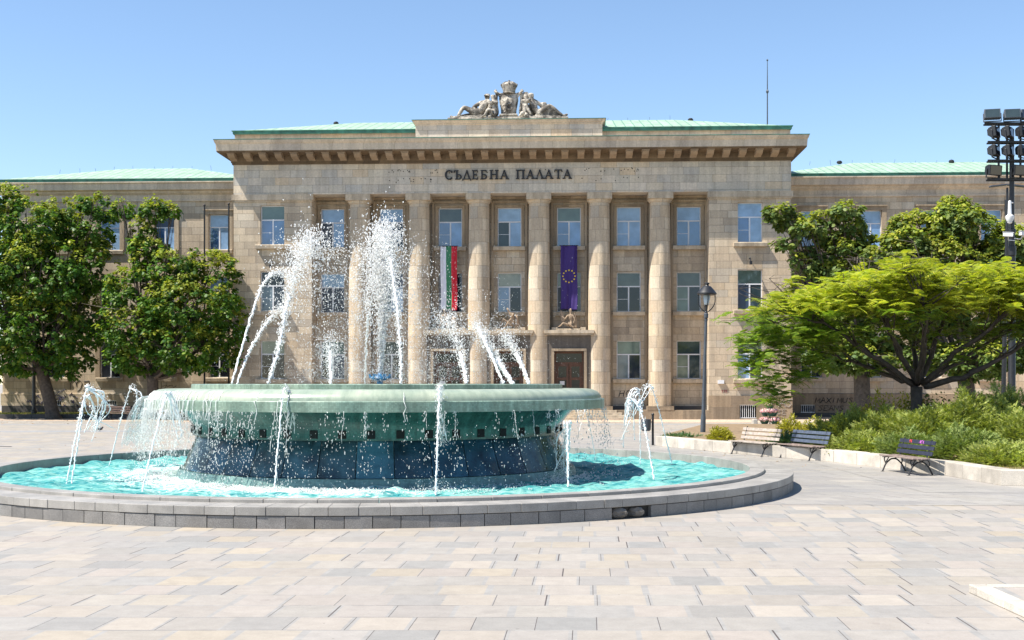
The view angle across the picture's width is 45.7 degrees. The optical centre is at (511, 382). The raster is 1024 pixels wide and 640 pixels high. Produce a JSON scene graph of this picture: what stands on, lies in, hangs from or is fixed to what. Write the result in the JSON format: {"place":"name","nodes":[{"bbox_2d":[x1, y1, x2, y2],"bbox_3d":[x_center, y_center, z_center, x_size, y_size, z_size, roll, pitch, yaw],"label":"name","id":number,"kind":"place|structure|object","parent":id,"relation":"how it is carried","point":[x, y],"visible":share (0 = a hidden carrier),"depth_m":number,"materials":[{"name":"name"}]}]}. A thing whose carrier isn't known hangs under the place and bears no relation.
{"place":"outdoors","nodes":[
{"label":"outdoors","id":0,"kind":"place"},
{"bbox_2d":[0,424,700,424],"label":"paving band near building","id":1,"kind":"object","parent":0,"point":[191,424],"depth_m":69.74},
{"bbox_2d":[0,417,830,422],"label":"sidewalk","id":2,"kind":"structure","parent":0,"point":[801,419],"depth_m":76.99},
{"bbox_2d":[0,181,121,418],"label":"broadleaf tree","id":3,"kind":"object","parent":2,"relation":"on","point":[17,252],"visible":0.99,"depth_m":79.64,"materials":[{"name":"green plant"}]},
{"bbox_2d":[0,414,184,418],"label":"lawn kerb","id":4,"kind":"structure","parent":2,"relation":"on","point":[42,416],"depth_m":81.00,"materials":[{"name":"concrete"}]},
{"bbox_2d":[106,406,131,419],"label":"park bench","id":5,"kind":"object","parent":2,"relation":"on","point":[127,408],"visible":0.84,"depth_m":77.91,"materials":[{"name":"black paint"}]},
{"bbox_2d":[82,189,250,419],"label":"broadleaf tree","id":6,"kind":"object","parent":2,"relation":"on","point":[160,325],"visible":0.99,"depth_m":78.02,"materials":[{"name":"green plant"}]},
{"bbox_2d":[0,118,1023,419],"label":"courthouse","id":7,"kind":"structure","parent":2,"relation":"on","point":[658,222],"depth_m":80.71,"materials":[{"name":"stone"}]},
{"bbox_2d":[95,342,123,380],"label":"window","id":8,"kind":"structure","parent":7,"relation":"in","point":[106,373],"depth_m":87.52,"materials":[{"name":"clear glass"}]},
{"bbox_2d":[98,216,123,253],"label":"window","id":9,"kind":"structure","parent":7,"relation":"in","point":[116,228],"depth_m":87.50,"materials":[{"name":"blue glass"}]},
{"bbox_2d":[156,218,177,253],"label":"window","id":10,"kind":"structure","parent":7,"relation":"in","point":[164,226],"depth_m":87.33,"materials":[{"name":"blue glass"}]},
{"bbox_2d":[205,342,231,380],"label":"window","id":11,"kind":"structure","parent":7,"relation":"in","point":[224,375],"depth_m":87.14,"materials":[{"name":"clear glass"}]},
{"bbox_2d":[205,215,232,253],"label":"window","id":12,"kind":"structure","parent":7,"relation":"in","point":[218,223],"depth_m":87.16,"materials":[{"name":"blue glass"}]},
{"bbox_2d":[228,203,229,383],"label":"drainpipe","id":13,"kind":"object","parent":7,"relation":"attached to","point":[229,262],"visible":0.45,"depth_m":83.95,"materials":[{"name":"metal"}]},
{"bbox_2d":[255,272,283,314],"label":"window","id":14,"kind":"structure","parent":7,"relation":"in","point":[268,290],"depth_m":80.98,"materials":[{"name":"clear glass"}]},
{"bbox_2d":[255,206,287,248],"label":"window","id":15,"kind":"structure","parent":7,"relation":"in","point":[271,232],"depth_m":80.96,"materials":[{"name":"glass"}]},
{"bbox_2d":[255,340,287,382],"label":"window","id":16,"kind":"structure","parent":7,"relation":"in","point":[267,352],"depth_m":80.98,"materials":[{"name":"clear glass"}]},
{"bbox_2d":[316,209,347,251],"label":"window","id":17,"kind":"structure","parent":7,"relation":"in","point":[333,216],"depth_m":82.46,"materials":[{"name":"blue glass"}]},
{"bbox_2d":[316,274,347,315],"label":"window","id":18,"kind":"structure","parent":7,"relation":"in","point":[330,290],"depth_m":82.46,"materials":[{"name":"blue glass"}]},
{"bbox_2d":[316,341,347,382],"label":"window","id":19,"kind":"structure","parent":7,"relation":"in","point":[340,343],"depth_m":82.46,"materials":[{"name":"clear glass"}]},
{"bbox_2d":[375,273,406,315],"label":"window","id":20,"kind":"structure","parent":7,"relation":"in","point":[400,276],"depth_m":82.26,"materials":[{"name":"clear glass"}]},
{"bbox_2d":[375,341,406,382],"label":"window","id":21,"kind":"structure","parent":7,"relation":"in","point":[392,344],"depth_m":82.28,"materials":[{"name":"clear glass"}]},
{"bbox_2d":[380,209,406,250],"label":"window","id":22,"kind":"structure","parent":7,"relation":"in","point":[397,212],"depth_m":82.28,"materials":[{"name":"blue glass"}]},
{"bbox_2d":[439,246,456,310],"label":"striped flag","id":23,"kind":"object","parent":7,"relation":"hanging from","point":[448,272],"visible":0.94,"depth_m":81.14,"materials":[{"name":"multicoloured fabric"}]},
{"bbox_2d":[435,351,462,383],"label":"door","id":24,"kind":"structure","parent":7,"relation":"in","point":[460,380],"depth_m":81.18,"materials":[{"name":"brown wood"}]},
{"bbox_2d":[434,208,465,250],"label":"window","id":25,"kind":"structure","parent":7,"relation":"in","point":[450,219],"depth_m":82.10,"materials":[{"name":"blue glass"}]},
{"bbox_2d":[434,273,465,315],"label":"window","id":26,"kind":"structure","parent":7,"relation":"in","point":[459,276],"depth_m":82.08,"materials":[{"name":"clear glass"}]},
{"bbox_2d":[448,80,567,118],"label":"sculpture group","id":27,"kind":"object","parent":7,"relation":"on","point":[487,108],"visible":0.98,"depth_m":80.08,"materials":[{"name":"stone"}]},
{"bbox_2d":[491,308,524,329],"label":"door statue","id":28,"kind":"object","parent":7,"relation":"on","point":[512,318],"depth_m":80.61,"materials":[{"name":"stone"}]},
{"bbox_2d":[494,351,522,383],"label":"door","id":29,"kind":"structure","parent":7,"relation":"in","point":[513,369],"depth_m":80.98,"materials":[{"name":"brown wood"}]},
{"bbox_2d":[493,208,524,250],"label":"window","id":30,"kind":"structure","parent":7,"relation":"in","point":[509,219],"depth_m":81.92,"materials":[{"name":"blue glass"}]},
{"bbox_2d":[493,273,524,315],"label":"window","id":31,"kind":"structure","parent":7,"relation":"in","point":[508,287],"depth_m":81.92,"materials":[{"name":"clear glass"}]},
{"bbox_2d":[559,245,577,309],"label":"starred flag","id":32,"kind":"object","parent":7,"relation":"hanging from","point":[569,292],"visible":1,"depth_m":80.77,"materials":[{"name":"blue fabric"}]},
{"bbox_2d":[553,208,584,249],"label":"window","id":33,"kind":"structure","parent":7,"relation":"in","point":[568,219],"depth_m":81.74,"materials":[{"name":"blue glass"}]},
{"bbox_2d":[553,273,584,315],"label":"window","id":34,"kind":"structure","parent":7,"relation":"in","point":[566,312],"depth_m":81.72,"materials":[{"name":"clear glass"}]},
{"bbox_2d":[554,351,583,409],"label":"door","id":35,"kind":"structure","parent":7,"relation":"in","point":[572,361],"depth_m":80.81,"materials":[{"name":"brown wood"}]},
{"bbox_2d":[552,308,585,329],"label":"statue","id":36,"kind":"object","parent":7,"relation":"on","point":[570,316],"depth_m":80.43,"materials":[{"name":"stone"}]},
{"bbox_2d":[613,207,644,249],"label":"window","id":37,"kind":"structure","parent":7,"relation":"in","point":[628,218],"depth_m":81.56,"materials":[{"name":"blue glass"}]},
{"bbox_2d":[613,272,644,315],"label":"window","id":38,"kind":"structure","parent":7,"relation":"in","point":[628,283],"depth_m":81.56,"materials":[{"name":"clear glass"}]},
{"bbox_2d":[613,341,644,382],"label":"window","id":39,"kind":"structure","parent":7,"relation":"in","point":[628,352],"depth_m":81.56,"materials":[{"name":"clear glass"}]},
{"bbox_2d":[673,341,702,382],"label":"window","id":40,"kind":"structure","parent":7,"relation":"in","point":[688,352],"depth_m":81.38,"materials":[{"name":"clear glass"}]},
{"bbox_2d":[673,272,704,315],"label":"window","id":41,"kind":"structure","parent":7,"relation":"in","point":[688,283],"depth_m":81.38,"materials":[{"name":"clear glass"}]},
{"bbox_2d":[673,207,705,249],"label":"window","id":42,"kind":"structure","parent":7,"relation":"in","point":[688,218],"depth_m":81.38,"materials":[{"name":"blue glass"}]},
{"bbox_2d":[740,405,755,417],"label":"basement window","id":43,"kind":"structure","parent":7,"relation":"in","point":[746,411],"depth_m":79.28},
{"bbox_2d":[733,270,762,313],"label":"window","id":44,"kind":"structure","parent":7,"relation":"in","point":[754,277],"depth_m":79.55,"materials":[{"name":"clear glass"}]},
{"bbox_2d":[733,340,764,382],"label":"window","id":45,"kind":"structure","parent":7,"relation":"in","point":[745,377],"depth_m":79.55,"materials":[{"name":"blue glass"}]},
{"bbox_2d":[733,203,767,246],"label":"window","id":46,"kind":"structure","parent":7,"relation":"in","point":[749,214],"depth_m":79.53,"materials":[{"name":"blue glass"}]},
{"bbox_2d":[861,210,880,248],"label":"window","id":47,"kind":"structure","parent":7,"relation":"in","point":[873,217],"depth_m":85.06,"materials":[{"name":"blue glass"}]},
{"bbox_2d":[0,385,1023,639],"bbox_3d":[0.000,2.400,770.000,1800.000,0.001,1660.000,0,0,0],"label":"ground","id":48,"kind":"structure","parent":0,"point":[828,573],"depth_m":15.14,"materials":[{"name":"stone"}]},
{"bbox_2d":[1,411,126,413],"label":"lawn strip","id":49,"kind":"object","parent":48,"relation":"on","point":[61,412],"depth_m":86.97,"materials":[{"name":"plant"}]},
{"bbox_2d":[31,287,36,413],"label":"lamp pole","id":50,"kind":"object","parent":49,"relation":"on","point":[33,410],"visible":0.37,"depth_m":82.40,"materials":[{"name":"metal"}]},
{"bbox_2d":[0,430,180,431],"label":"paving band","id":51,"kind":"object","parent":48,"relation":"on","point":[88,431],"visible":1,"depth_m":59.73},
{"bbox_2d":[0,373,793,528],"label":"fountain","id":52,"kind":"object","parent":48,"relation":"on","point":[480,406],"visible":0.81,"depth_m":25.22,"materials":[{"name":"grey stone"}]},
{"bbox_2d":[231,257,314,383],"bbox_3d":[-5.743,-1.513,28.227,1.128,3.090,2.976,0,0,36],"label":"water jet","id":53,"kind":"object","parent":52,"relation":"on","point":[269,276],"visible":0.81,"depth_m":27.76,"materials":[{"name":"white"}]},
{"bbox_2d":[143,390,405,421],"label":"overflow streaks","id":54,"kind":"object","parent":52,"relation":"on","point":[148,406],"visible":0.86,"depth_m":26.07,"materials":[{"name":"white liquid"}]},
{"bbox_2d":[236,263,317,383],"bbox_3d":[-5.731,-1.403,28.280,1.250,2.875,3.236,0,0,30],"label":"water jet","id":55,"kind":"object","parent":52,"relation":"on","point":[258,336],"visible":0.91,"depth_m":28.00,"materials":[{"name":"white"}]},
{"bbox_2d":[244,178,399,383],"bbox_3d":[-4.677,-2.209,28.489,4.097,5.282,2.985,0,0,-41],"label":"water jet","id":56,"kind":"object","parent":52,"relation":"on","point":[303,246],"visible":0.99,"depth_m":28.59,"materials":[{"name":"white"}]},
{"bbox_2d":[286,304,376,383],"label":"water jet","id":57,"kind":"object","parent":52,"relation":"on","point":[330,360],"visible":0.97,"depth_m":28.54,"materials":[{"name":"white"}]},
{"bbox_2d":[336,232,392,383],"bbox_3d":[-3.867,-1.800,32.053,1.778,5.008,3.884,0,0,0],"label":"water jet","id":58,"kind":"object","parent":52,"relation":"on","point":[367,319],"visible":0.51,"depth_m":31.59,"materials":[{"name":"white"}]},
{"bbox_2d":[0,453,744,497],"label":"pool water","id":59,"kind":"structure","parent":52,"relation":"in","point":[93,476],"depth_m":27.12,"materials":[{"name":"teal liquid"}]},
{"bbox_2d":[66,390,114,483],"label":"water jet","id":60,"kind":"object","parent":59,"relation":"on","point":[91,415],"visible":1,"depth_m":26.69,"materials":[{"name":"white"}]},
{"bbox_2d":[71,383,110,483],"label":"water jet","id":61,"kind":"object","parent":59,"relation":"on","point":[92,390],"visible":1,"depth_m":26.74,"materials":[{"name":"white"}]},
{"bbox_2d":[109,383,141,465],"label":"water jet","id":62,"kind":"object","parent":59,"relation":"on","point":[136,400],"visible":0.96,"depth_m":31.14,"materials":[{"name":"white"}]},
{"bbox_2d":[142,391,189,490],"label":"water jet","id":63,"kind":"object","parent":59,"relation":"on","point":[169,394],"visible":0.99,"depth_m":25.05,"materials":[{"name":"white"}]},
{"bbox_2d":[273,383,297,491],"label":"water jet","id":64,"kind":"object","parent":59,"relation":"on","point":[286,389],"visible":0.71,"depth_m":24.19,"materials":[{"name":"white"}]},
{"bbox_2d":[124,411,622,490],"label":"loose drops","id":65,"kind":"object","parent":59,"relation":"on","point":[301,453],"visible":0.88,"depth_m":25.65,"materials":[{"name":"white liquid"}]},
{"bbox_2d":[109,467,639,495],"bbox_3d":[-3.789,2.178,27.567,12.672,0.196,8.433,0,0,17],"label":"foam","id":66,"kind":"object","parent":59,"relation":"on","point":[163,482],"visible":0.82,"depth_m":25.14,"materials":[{"name":"white liquid"}]},
{"bbox_2d":[434,382,449,494],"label":"water jet","id":67,"kind":"object","parent":59,"relation":"on","point":[439,390],"visible":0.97,"depth_m":24.23,"materials":[{"name":"white"}]},
{"bbox_2d":[554,420,571,486],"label":"water jet","id":68,"kind":"object","parent":59,"relation":"on","point":[566,442],"visible":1,"depth_m":26.24,"materials":[{"name":"white"}]},
{"bbox_2d":[625,388,642,463],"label":"water jet","id":69,"kind":"object","parent":59,"relation":"on","point":[633,394],"visible":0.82,"depth_m":32.10,"materials":[{"name":"white"}]},
{"bbox_2d":[620,396,654,479],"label":"water jet","id":70,"kind":"object","parent":59,"relation":"on","point":[637,403],"visible":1,"depth_m":27.64,"materials":[{"name":"white"}]},
{"bbox_2d":[635,380,671,463],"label":"water jet","id":71,"kind":"object","parent":59,"relation":"on","point":[650,388],"visible":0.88,"depth_m":32.23,"materials":[{"name":"white"}]},
{"bbox_2d":[134,406,618,489],"bbox_3d":[-3.251,1.354,27.851,11.657,1.632,7.752,0,0,0],"label":"falling curtain","id":72,"kind":"object","parent":52,"relation":"on","point":[146,426],"visible":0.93,"depth_m":25.90,"materials":[{"name":"white liquid"}]},
{"bbox_2d":[318,187,444,383],"bbox_3d":[-3.197,-1.987,29.659,3.387,5.784,2.542,0,0,0],"label":"water jet","id":73,"kind":"object","parent":52,"relation":"on","point":[383,324],"visible":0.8,"depth_m":29.73,"materials":[{"name":"white"}]},
{"bbox_2d":[202,329,576,381],"bbox_3d":[-3.572,-0.740,29.752,11.170,1.449,10.224,0,0,0],"label":"fine spray","id":74,"kind":"object","parent":52,"relation":"on","point":[387,366],"visible":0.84,"depth_m":29.40,"materials":[{"name":"white liquid"}]},
{"bbox_2d":[282,207,498,383],"bbox_3d":[-2.332,-1.567,29.025,5.476,5.212,3.268,0,0,34],"label":"water jet","id":75,"kind":"object","parent":52,"relation":"on","point":[463,363],"visible":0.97,"depth_m":28.67,"materials":[{"name":"white"}]},
{"bbox_2d":[219,234,577,378],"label":"drifting drops","id":76,"kind":"object","parent":52,"relation":"on","point":[400,317],"visible":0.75,"depth_m":29.63,"materials":[{"name":"white liquid"}]},
{"bbox_2d":[365,201,434,383],"bbox_3d":[-2.725,-2.127,27.549,1.896,4.370,3.849,0,0,0],"label":"water jet","id":77,"kind":"object","parent":52,"relation":"on","point":[391,266],"visible":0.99,"depth_m":27.79,"materials":[{"name":"white"}]},
{"bbox_2d":[415,273,504,383],"bbox_3d":[-1.168,-1.353,28.335,2.348,2.783,3.015,0,0,0],"label":"water jet","id":78,"kind":"object","parent":52,"relation":"on","point":[481,336],"visible":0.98,"depth_m":28.32,"materials":[{"name":"white"}]},
{"bbox_2d":[438,300,519,383],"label":"water jet","id":79,"kind":"object","parent":52,"relation":"on","point":[502,368],"visible":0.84,"depth_m":28.48,"materials":[{"name":"white"}]},
{"bbox_2d":[467,304,535,383],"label":"water jet","id":80,"kind":"object","parent":52,"relation":"on","point":[518,359],"visible":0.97,"depth_m":28.76,"materials":[{"name":"white"}]},
{"bbox_2d":[760,198,908,413],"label":"broadleaf tree","id":81,"kind":"object","parent":48,"relation":"on","point":[841,243],"visible":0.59,"depth_m":69.57,"materials":[{"name":"green plant"}]},
{"bbox_2d":[663,424,1023,468],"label":"soil bed","id":82,"kind":"object","parent":48,"relation":"on","point":[736,429],"visible":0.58,"depth_m":54.21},
{"bbox_2d":[705,425,735,440],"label":"golden shrub","id":83,"kind":"object","parent":82,"relation":"on","point":[716,433],"visible":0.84,"depth_m":44.80,"materials":[{"name":"yellow plant"}]},
{"bbox_2d":[755,428,820,446],"bbox_3d":[10.028,1.863,41.434,3.590,0.697,2.934,0,0,-19],"label":"juniper shrub","id":84,"kind":"object","parent":82,"relation":"on","point":[786,437],"visible":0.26,"depth_m":41.15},
{"bbox_2d":[770,413,805,435],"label":"yellow shrub","id":85,"kind":"object","parent":82,"relation":"on","point":[787,425],"visible":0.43,"depth_m":47.86,"materials":[{"name":"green plant"}]},
{"bbox_2d":[809,402,876,447],"bbox_3d":[11.234,1.410,40.052,2.731,1.602,2.579,0,0,-33],"label":"juniper shrub","id":86,"kind":"object","parent":82,"relation":"on","point":[840,422],"visible":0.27,"depth_m":39.73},
{"bbox_2d":[824,427,890,453],"bbox_3d":[10.769,1.777,37.274,2.591,0.877,2.398,0,0,0],"label":"juniper shrub","id":87,"kind":"object","parent":82,"relation":"on","point":[863,439],"visible":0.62,"depth_m":36.99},
{"bbox_2d":[711,236,1023,414],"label":"silk tree","id":88,"kind":"object","parent":82,"relation":"on","point":[912,284],"visible":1,"depth_m":39.86,"materials":[{"name":"green plant"}]},
{"bbox_2d":[848,403,916,448],"bbox_3d":[12.012,1.435,38.618,3.008,1.574,2.714,0,0,0],"label":"juniper shrub","id":89,"kind":"object","parent":82,"relation":"on","point":[877,419],"visible":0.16,"depth_m":38.39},
{"bbox_2d":[861,387,903,414],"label":"yellow shrub","id":90,"kind":"object","parent":82,"relation":"on","point":[873,406],"visible":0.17,"depth_m":42.49,"materials":[{"name":"green plant"}]},
{"bbox_2d":[869,423,934,456],"bbox_3d":[11.456,1.704,35.294,2.254,1.044,2.192,0,0,28],"label":"juniper shrub","id":91,"kind":"object","parent":82,"relation":"on","point":[888,444],"visible":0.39,"depth_m":35.06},
{"bbox_2d":[880,403,976,448],"bbox_3d":[12.770,1.428,37.236,2.897,1.635,2.804,0,0,-32],"label":"juniper shrub","id":92,"kind":"object","parent":82,"relation":"on","point":[924,421],"visible":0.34,"depth_m":36.86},
{"bbox_2d":[916,420,1009,460],"bbox_3d":[12.547,1.614,33.778,2.722,1.198,2.423,0,0,0],"label":"juniper shrub","id":93,"kind":"object","parent":82,"relation":"on","point":[948,442],"visible":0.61,"depth_m":33.48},
{"bbox_2d":[932,384,1012,439],"bbox_3d":[14.045,1.127,37.537,2.859,2.188,2.931,0,0,-43],"label":"juniper shrub","id":94,"kind":"object","parent":82,"relation":"on","point":[969,408],"visible":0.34,"depth_m":37.05,"materials":[{"name":"plant"}]},
{"bbox_2d":[953,439,1023,466],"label":"juniper shrub","id":95,"kind":"object","parent":82,"relation":"on","point":[988,453],"visible":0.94,"depth_m":31.25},
{"bbox_2d":[978,378,1023,435],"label":"juniper shrub","id":96,"kind":"object","parent":82,"relation":"on","point":[1012,398],"visible":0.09,"depth_m":38.01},
{"bbox_2d":[983,108,1023,394],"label":"floodlight mast","id":97,"kind":"object","parent":82,"relation":"on","point":[993,133],"visible":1,"depth_m":49.70,"materials":[{"name":"metal"}]},
{"bbox_2d":[991,400,1023,443],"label":"juniper shrub","id":98,"kind":"object","parent":82,"relation":"on","point":[1014,424],"visible":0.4,"depth_m":34.82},
{"bbox_2d":[859,194,1023,400],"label":"broadleaf tree","id":99,"kind":"object","parent":48,"relation":"on","point":[954,228],"visible":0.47,"depth_m":67.05,"materials":[{"name":"green plant"}]},
{"bbox_2d":[969,584,1023,616],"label":"raised kerb","id":100,"kind":"structure","parent":48,"relation":"on","point":[993,595],"depth_m":13.27,"materials":[{"name":"white stone"}]},
{"bbox_2d":[989,184,1023,393],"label":"street lamp","id":101,"kind":"object","parent":48,"relation":"on","point":[1003,370],"visible":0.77,"depth_m":59.92,"materials":[{"name":"metal"}]},
{"bbox_2d":[0,0,1023,384],"label":"sky","id":102,"kind":"structure","parent":0,"point":[86,85],"materials":[{"name":"blue"}]},
{"bbox_2d":[759,403,780,423],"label":"flower tower","id":103,"kind":"structure","parent":0,"point":[770,411],"depth_m":62.74,"materials":[{"name":"plant"}]},
{"bbox_2d":[560,437,1023,505],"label":"fountain path","id":104,"kind":"structure","parent":0,"point":[815,484],"depth_m":27.29,"materials":[{"name":"grey stone"}]},
{"bbox_2d":[641,413,653,444],"bbox_3d":[5.167,1.780,46.580,0.471,1.240,0.399,0,0,34],"label":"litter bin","id":105,"kind":"object","parent":104,"relation":"on","point":[648,424],"visible":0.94,"depth_m":46.51,"materials":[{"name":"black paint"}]},
{"bbox_2d":[697,282,716,431],"bbox_3d":[8.315,-0.964,52.414,0.850,6.730,0.850,2,0,0],"label":"lamp post","id":106,"kind":"object","parent":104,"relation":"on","point":[706,291],"visible":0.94,"depth_m":52.34,"materials":[{"name":"metal"}]},
{"bbox_2d":[728,426,781,456],"bbox_3d":[8.029,1.933,40.235,0.750,0.934,2.168,0,0,-23],"label":"park bench","id":107,"kind":"object","parent":104,"relation":"on","point":[776,434],"visible":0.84,"depth_m":40.18,"materials":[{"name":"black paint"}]},
{"bbox_2d":[801,459,1023,492],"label":"side path","id":108,"kind":"structure","parent":0,"point":[928,483],"depth_m":29.45,"materials":[{"name":"grey stone"}]},
{"bbox_2d":[777,428,830,460],"bbox_3d":[9.137,1.933,38.122,0.750,0.934,2.111,0,0,-19],"label":"park bench","id":109,"kind":"object","parent":108,"relation":"on","point":[824,438],"visible":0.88,"depth_m":38.05,"materials":[{"name":"black paint"}]},
{"bbox_2d":[655,436,1023,485],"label":"stone kerb","id":110,"kind":"structure","parent":108,"relation":"on","point":[1001,476],"depth_m":35.30,"materials":[{"name":"stone"}]},
{"bbox_2d":[879,437,935,475],"bbox_3d":[10.438,1.933,32.124,0.750,0.934,1.923,0,0,-9],"label":"park bench","id":111,"kind":"object","parent":108,"relation":"on","point":[916,452],"visible":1,"depth_m":32.00,"materials":[{"name":"black paint"}]},
{"bbox_2d":[995,588,1023,600],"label":"raised pavement","id":112,"kind":"structure","parent":0,"point":[1018,593],"depth_m":13.47,"materials":[{"name":"stone"}]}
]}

